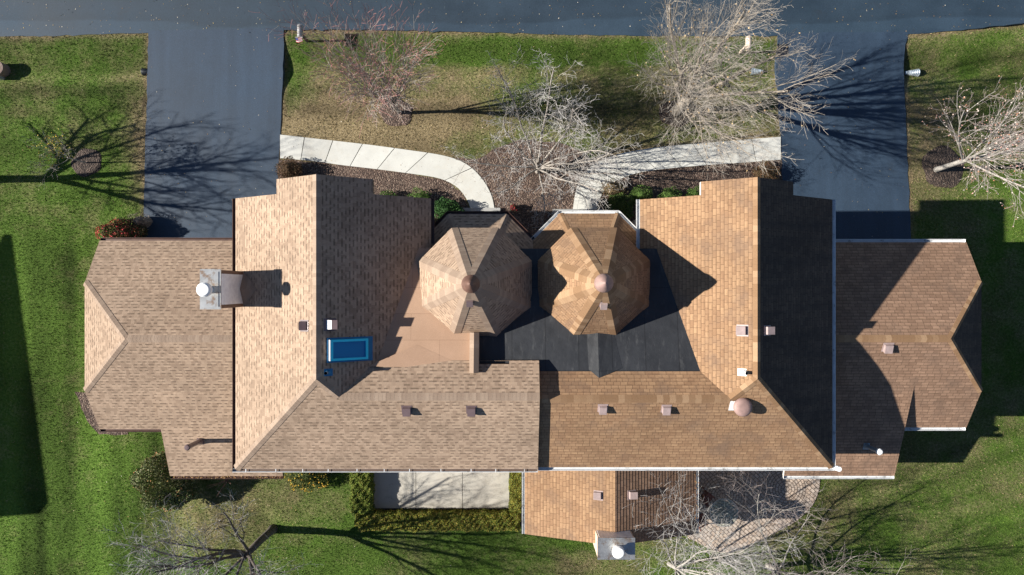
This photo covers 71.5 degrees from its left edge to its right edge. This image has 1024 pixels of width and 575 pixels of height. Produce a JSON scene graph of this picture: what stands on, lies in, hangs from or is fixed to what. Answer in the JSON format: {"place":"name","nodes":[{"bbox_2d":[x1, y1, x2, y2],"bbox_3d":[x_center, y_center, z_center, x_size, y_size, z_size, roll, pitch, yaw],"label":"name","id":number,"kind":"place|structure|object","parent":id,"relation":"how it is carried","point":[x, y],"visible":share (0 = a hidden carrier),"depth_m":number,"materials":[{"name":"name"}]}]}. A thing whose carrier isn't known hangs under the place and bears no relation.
{"place":"outdoors","nodes":[
{"label":"outdoors","id":0,"kind":"place"},
{"bbox_2d":[143,28,284,237],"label":"driveway","id":1,"kind":"structure","parent":0,"point":[194,76],"depth_m":33.32,"materials":[{"name":"grey asphalt"}]},
{"bbox_2d":[83,174,539,478],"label":"duplex house","id":2,"kind":"structure","parent":0,"point":[318,323],"depth_m":26.64,"materials":[{"name":"beige"}]},
{"bbox_2d":[373,472,508,507],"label":"patio","id":3,"kind":"structure","parent":0,"point":[458,489],"depth_m":33.29,"materials":[{"name":"concrete"}]},
{"bbox_2d":[0,25,1023,574],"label":"lawn","id":4,"kind":"structure","parent":0,"point":[460,135],"depth_m":33.34,"materials":[{"name":"green plant"}]},
{"bbox_2d":[0,62,10,79],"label":"utility cover","id":5,"kind":"object","parent":4,"relation":"on","point":[5,70],"visible":1,"depth_m":33.26,"materials":[{"name":"grey concrete"}]},
{"bbox_2d":[71,148,101,176],"bbox_3d":[-19.962,-5.846,33.303,1.450,0.060,1.362,0,90,0],"label":"mulch ring","id":6,"kind":"object","parent":4,"relation":"on","point":[92,158],"visible":0.98,"depth_m":33.29,"materials":[{"name":"brown wood"}]},
{"bbox_2d":[21,127,86,186],"bbox_3d":[-20.081,-5.623,31.624,2.315,3.624,2.846,0,90,0],"label":"bare tree","id":7,"kind":"object","parent":6,"relation":"on","point":[52,152],"visible":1,"depth_m":30.92,"materials":[{"name":"brown plant"}]},
{"bbox_2d":[75,392,127,434],"bbox_3d":[-19.229,5.888,33.377,2.541,0.112,2.086,0,90,0],"label":"mulch bed","id":8,"kind":"object","parent":4,"relation":"on","point":[86,408],"visible":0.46,"depth_m":33.32,"materials":[{"name":"brown wood"}]},
{"bbox_2d":[95,217,147,239],"bbox_3d":[-17.980,-2.540,32.702,2.434,1.281,1.396,0,90,0],"label":"shrub","id":9,"kind":"object","parent":4,"relation":"on","point":[124,230],"visible":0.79,"depth_m":32.48,"materials":[{"name":"red plant"}]},
{"bbox_2d":[126,212,152,229],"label":"shrub","id":10,"kind":"object","parent":4,"relation":"on","point":[145,221],"visible":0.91,"depth_m":32.77,"materials":[{"name":"grey plant"}]},
{"bbox_2d":[141,68,147,75],"bbox_3d":[-17.203,-10.162,33.471,0.393,0.285,0.368,0,90,0],"label":"culvert pipe","id":11,"kind":"object","parent":4,"relation":"on","point":[143,71],"visible":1,"depth_m":33.40,"materials":[{"name":"metal"}]},
{"bbox_2d":[129,451,202,511],"bbox_3d":[-15.725,8.792,32.284,2.790,2.114,2.915,-38,90,0],"label":"shrub","id":12,"kind":"object","parent":4,"relation":"on","point":[156,486],"visible":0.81,"depth_m":31.90,"materials":[{"name":"green plant"}]},
{"bbox_2d":[103,488,323,574],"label":"bare tree","id":13,"kind":"object","parent":4,"relation":"on","point":[272,529],"visible":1,"depth_m":28.48,"materials":[{"name":"brown plant"}]},
{"bbox_2d":[209,479,228,495],"bbox_3d":[-13.319,8.970,32.611,0.840,1.454,0.698,-40,90,0],"label":"dormant sapling","id":14,"kind":"object","parent":4,"relation":"on","point":[226,480],"visible":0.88,"depth_m":32.73,"materials":[{"name":"brown plant"}]},
{"bbox_2d":[295,24,307,42],"bbox_3d":[-9.620,-11.486,32.789,0.360,1.488,0.807,0,90,0],"label":"mailbox","id":15,"kind":"object","parent":4,"relation":"on","point":[300,36],"visible":0.81,"depth_m":32.11,"materials":[{"name":"white plastic"}]},
{"bbox_2d":[284,472,328,491],"bbox_3d":[-9.557,8.574,32.755,2.226,1.176,1.719,0,90,0],"label":"shrub","id":16,"kind":"object","parent":4,"relation":"on","point":[308,478],"visible":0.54,"depth_m":32.65,"materials":[{"name":"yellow plant"}]},
{"bbox_2d":[278,159,468,223],"bbox_3d":[-6.434,-3.734,33.377,9.265,0.112,4.606,0,90,0],"label":"mulch bed","id":17,"kind":"object","parent":4,"relation":"on","point":[400,184],"visible":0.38,"depth_m":33.32,"materials":[{"name":"brown wood"}]},
{"bbox_2d":[274,156,302,178],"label":"shrub","id":18,"kind":"object","parent":17,"relation":"on","point":[292,168],"visible":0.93,"depth_m":32.70,"materials":[{"name":"brown plant"}]},
{"bbox_2d":[380,189,396,195],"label":"shrub","id":19,"kind":"object","parent":17,"relation":"on","point":[388,193],"visible":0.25,"depth_m":32.92,"materials":[{"name":"green plant"}]},
{"bbox_2d":[407,187,430,197],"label":"shrub","id":20,"kind":"object","parent":17,"relation":"on","point":[421,194],"visible":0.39,"depth_m":32.83,"materials":[{"name":"green plant"}]},
{"bbox_2d":[434,196,464,220],"bbox_3d":[-3.008,-3.570,32.806,1.721,1.070,1.279,0,90,0],"label":"shrub","id":21,"kind":"object","parent":17,"relation":"on","point":[442,209],"visible":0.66,"depth_m":32.69,"materials":[{"name":"green plant"}]},
{"bbox_2d":[280,135,493,207],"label":"walkway","id":22,"kind":"structure","parent":4,"relation":"on","point":[442,167],"depth_m":33.29,"materials":[{"name":"concrete"}]},
{"bbox_2d":[379,97,411,125],"bbox_3d":[-5.467,-8.237,33.303,1.556,0.060,1.357,0,90,0],"label":"mulch ring","id":23,"kind":"object","parent":4,"relation":"on","point":[386,112],"visible":0.81,"depth_m":33.29,"materials":[{"name":"brown wood"}]},
{"bbox_2d":[249,0,445,136],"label":"bare tree","id":24,"kind":"object","parent":23,"relation":"on","point":[389,98],"visible":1,"depth_m":27.37,"materials":[{"name":"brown plant"}]},
{"bbox_2d":[376,472,521,524],"bbox_3d":[-3.399,9.709,33.379,7.926,0.108,2.947,0,90,0],"label":"mulch bed","id":25,"kind":"object","parent":4,"relation":"on","point":[451,508],"depth_m":33.33,"materials":[{"name":"brown wood"}]},
{"bbox_2d":[349,472,375,513],"bbox_3d":[-6.934,9.264,32.925,1.164,0.816,2.429,0,90,0],"label":"hedge","id":26,"kind":"object","parent":25,"relation":"on","point":[362,492],"visible":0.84,"depth_m":32.65,"materials":[{"name":"green plant"}]},
{"bbox_2d":[354,508,521,532],"bbox_3d":[-3.429,10.789,32.920,7.746,0.827,1.004,0,90,0],"label":"hedge","id":27,"kind":"object","parent":25,"relation":"on","point":[435,520],"visible":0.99,"depth_m":32.65,"materials":[{"name":"green plant"}]},
{"bbox_2d":[508,472,521,512],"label":"hedge","id":28,"kind":"object","parent":25,"relation":"on","point":[515,491],"visible":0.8,"depth_m":32.70,"materials":[{"name":"green plant"}]},
{"bbox_2d":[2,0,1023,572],"bbox_3d":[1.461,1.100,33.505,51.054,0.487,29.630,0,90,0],"label":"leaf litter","id":29,"kind":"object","parent":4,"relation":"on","point":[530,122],"visible":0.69,"depth_m":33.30,"materials":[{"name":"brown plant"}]},
{"bbox_2d":[456,139,594,235],"bbox_3d":[0.625,-4.309,33.377,7.000,0.112,5.304,0,90,0],"label":"mulch bed","id":30,"kind":"object","parent":4,"relation":"on","point":[521,215],"visible":0.42,"depth_m":33.32,"materials":[{"name":"brown wood"}]},
{"bbox_2d":[509,204,516,210],"bbox_3d":[0.054,-3.701,33.043,0.369,0.561,0.448,0,90,0],"label":"flower pot","id":31,"kind":"object","parent":30,"relation":"on","point":[512,206],"visible":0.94,"depth_m":32.95,"materials":[{"name":"red ceramic"}]},
{"bbox_2d":[462,208,602,214],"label":"porch slab","id":32,"kind":"structure","parent":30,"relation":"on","point":[491,209],"depth_m":33.17,"materials":[{"name":"concrete"}]},
{"bbox_2d":[444,42,653,227],"bbox_3d":[1.454,-5.837,29.706,8.427,7.467,6.373,28,90,0],"label":"bare tree","id":33,"kind":"object","parent":30,"relation":"on","point":[537,167],"visible":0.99,"depth_m":30.30,"materials":[{"name":"grey plant"}]},
{"bbox_2d":[659,100,691,126],"bbox_3d":[7.680,-8.145,33.303,1.602,0.060,1.273,0,90,0],"label":"mulch ring","id":34,"kind":"object","parent":4,"relation":"on","point":[664,107],"visible":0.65,"depth_m":33.29,"materials":[{"name":"brown wood"}]},
{"bbox_2d":[573,137,780,208],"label":"walkway","id":35,"kind":"structure","parent":4,"relation":"on","point":[657,158],"depth_m":33.29,"materials":[{"name":"concrete"}]},
{"bbox_2d":[597,159,782,222],"bbox_3d":[8.297,-3.781,33.377,9.085,0.112,3.876,-5,90,0],"label":"mulch bed","id":36,"kind":"object","parent":4,"relation":"on","point":[683,179],"visible":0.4,"depth_m":33.32,"materials":[{"name":"brown wood"}]},
{"bbox_2d":[600,177,628,200],"bbox_3d":[4.759,-4.578,32.976,1.378,0.736,1.118,0,90,0],"label":"shrub","id":37,"kind":"object","parent":36,"relation":"on","point":[617,187],"visible":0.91,"depth_m":32.94,"materials":[{"name":"beige plant"}]},
{"bbox_2d":[605,192,633,218],"bbox_3d":[4.943,-3.732,32.748,1.380,1.186,1.369,0,90,0],"label":"shrub","id":38,"kind":"object","parent":36,"relation":"on","point":[621,204],"visible":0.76,"depth_m":32.67,"materials":[{"name":"green plant"}]},
{"bbox_2d":[629,184,652,203],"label":"shrub","id":39,"kind":"object","parent":36,"relation":"on","point":[639,193],"visible":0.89,"depth_m":32.86,"materials":[{"name":"green plant"}]},
{"bbox_2d":[657,186,682,197],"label":"shrub","id":40,"kind":"object","parent":36,"relation":"on","point":[671,192],"visible":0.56,"depth_m":32.86,"materials":[{"name":"green plant"}]},
{"bbox_2d":[684,185,699,195],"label":"shrub","id":41,"kind":"object","parent":36,"relation":"on","point":[692,192],"visible":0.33,"depth_m":32.86,"materials":[{"name":"green plant"}]},
{"bbox_2d":[752,160,779,179],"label":"shrub","id":42,"kind":"object","parent":36,"relation":"on","point":[768,173],"visible":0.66,"depth_m":32.73,"materials":[{"name":"brown plant"}]},
{"bbox_2d":[622,471,805,574],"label":"bare tree","id":43,"kind":"object","parent":4,"relation":"on","point":[679,569],"visible":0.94,"depth_m":29.17,"materials":[{"name":"grey plant"}]},
{"bbox_2d":[479,177,982,559],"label":"duplex house","id":44,"kind":"structure","parent":4,"relation":"on","point":[754,324],"depth_m":27.04,"materials":[{"name":"orange"}]},
{"bbox_2d":[619,0,859,175],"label":"bare tree","id":45,"kind":"object","parent":4,"relation":"on","point":[686,101],"visible":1,"depth_m":26.34,"materials":[{"name":"beige plant"}]},
{"bbox_2d":[739,36,750,52],"bbox_3d":[10.720,-11.080,32.814,0.220,1.438,0.620,0,90,0],"label":"mailbox","id":46,"kind":"object","parent":4,"relation":"on","point":[748,42],"visible":0.56,"depth_m":32.13,"materials":[{"name":"beige paint"}]},
{"bbox_2d":[751,68,763,74],"bbox_3d":[11.518,-10.162,33.412,0.636,0.286,0.368,0,90,0],"label":"culvert pipe","id":47,"kind":"object","parent":4,"relation":"on","point":[753,72],"visible":0.73,"depth_m":33.34,"materials":[{"name":"metal"}]},
{"bbox_2d":[691,472,915,574],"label":"bare tree","id":48,"kind":"object","parent":4,"relation":"on","point":[778,572],"visible":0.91,"depth_m":29.78,"materials":[{"name":"grey plant"}]},
{"bbox_2d":[904,69,919,76],"bbox_3d":[18.807,-10.113,33.442,0.636,0.286,0.368,0,90,0],"label":"culvert pipe","id":49,"kind":"object","parent":4,"relation":"on","point":[915,72],"visible":1,"depth_m":33.39,"materials":[{"name":"metal"}]},
{"bbox_2d":[922,145,963,187],"bbox_3d":[20.202,-5.659,33.303,2.015,0.060,2.016,0,90,0],"label":"mulch ring","id":50,"kind":"object","parent":4,"relation":"on","point":[950,177],"visible":0.93,"depth_m":33.29,"materials":[{"name":"brown wood"}]},
{"bbox_2d":[922,75,1023,226],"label":"bare tree","id":51,"kind":"object","parent":50,"relation":"on","point":[987,155],"visible":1,"depth_m":28.38,"materials":[{"name":"grey plant"}]},
{"bbox_2d":[0,0,1023,36],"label":"street","id":52,"kind":"structure","parent":0,"point":[39,18],"depth_m":33.33,"materials":[{"name":"grey asphalt"}]},
{"bbox_2d":[687,471,819,552],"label":"paver patio","id":53,"kind":"structure","parent":0,"point":[787,491],"depth_m":33.30,"materials":[{"name":"stone"}]},
{"bbox_2d":[699,509,709,530],"bbox_3d":[8.702,10.729,32.803,0.560,1.000,0.550,-28,90,0],"label":"patio chair","id":54,"kind":"object","parent":53,"relation":"on","point":[701,514],"visible":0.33,"depth_m":32.86,"materials":[{"name":"red wood"}]},
{"bbox_2d":[699,487,714,506],"bbox_3d":[8.964,9.708,32.803,0.560,1.000,0.550,38,90,0],"label":"patio chair","id":55,"kind":"object","parent":53,"relation":"on","point":[710,497],"visible":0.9,"depth_m":32.73,"materials":[{"name":"red wood"}]},
{"bbox_2d":[710,498,737,526],"bbox_3d":[9.720,10.320,32.946,1.308,0.730,1.308,0,90,0],"label":"patio table","id":56,"kind":"object","parent":53,"relation":"on","point":[729,511],"visible":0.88,"depth_m":32.59,"materials":[{"name":"grey glass"}]},
{"bbox_2d":[774,32,910,238],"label":"driveway","id":57,"kind":"structure","parent":0,"point":[864,94],"depth_m":33.32,"materials":[{"name":"grey asphalt"}]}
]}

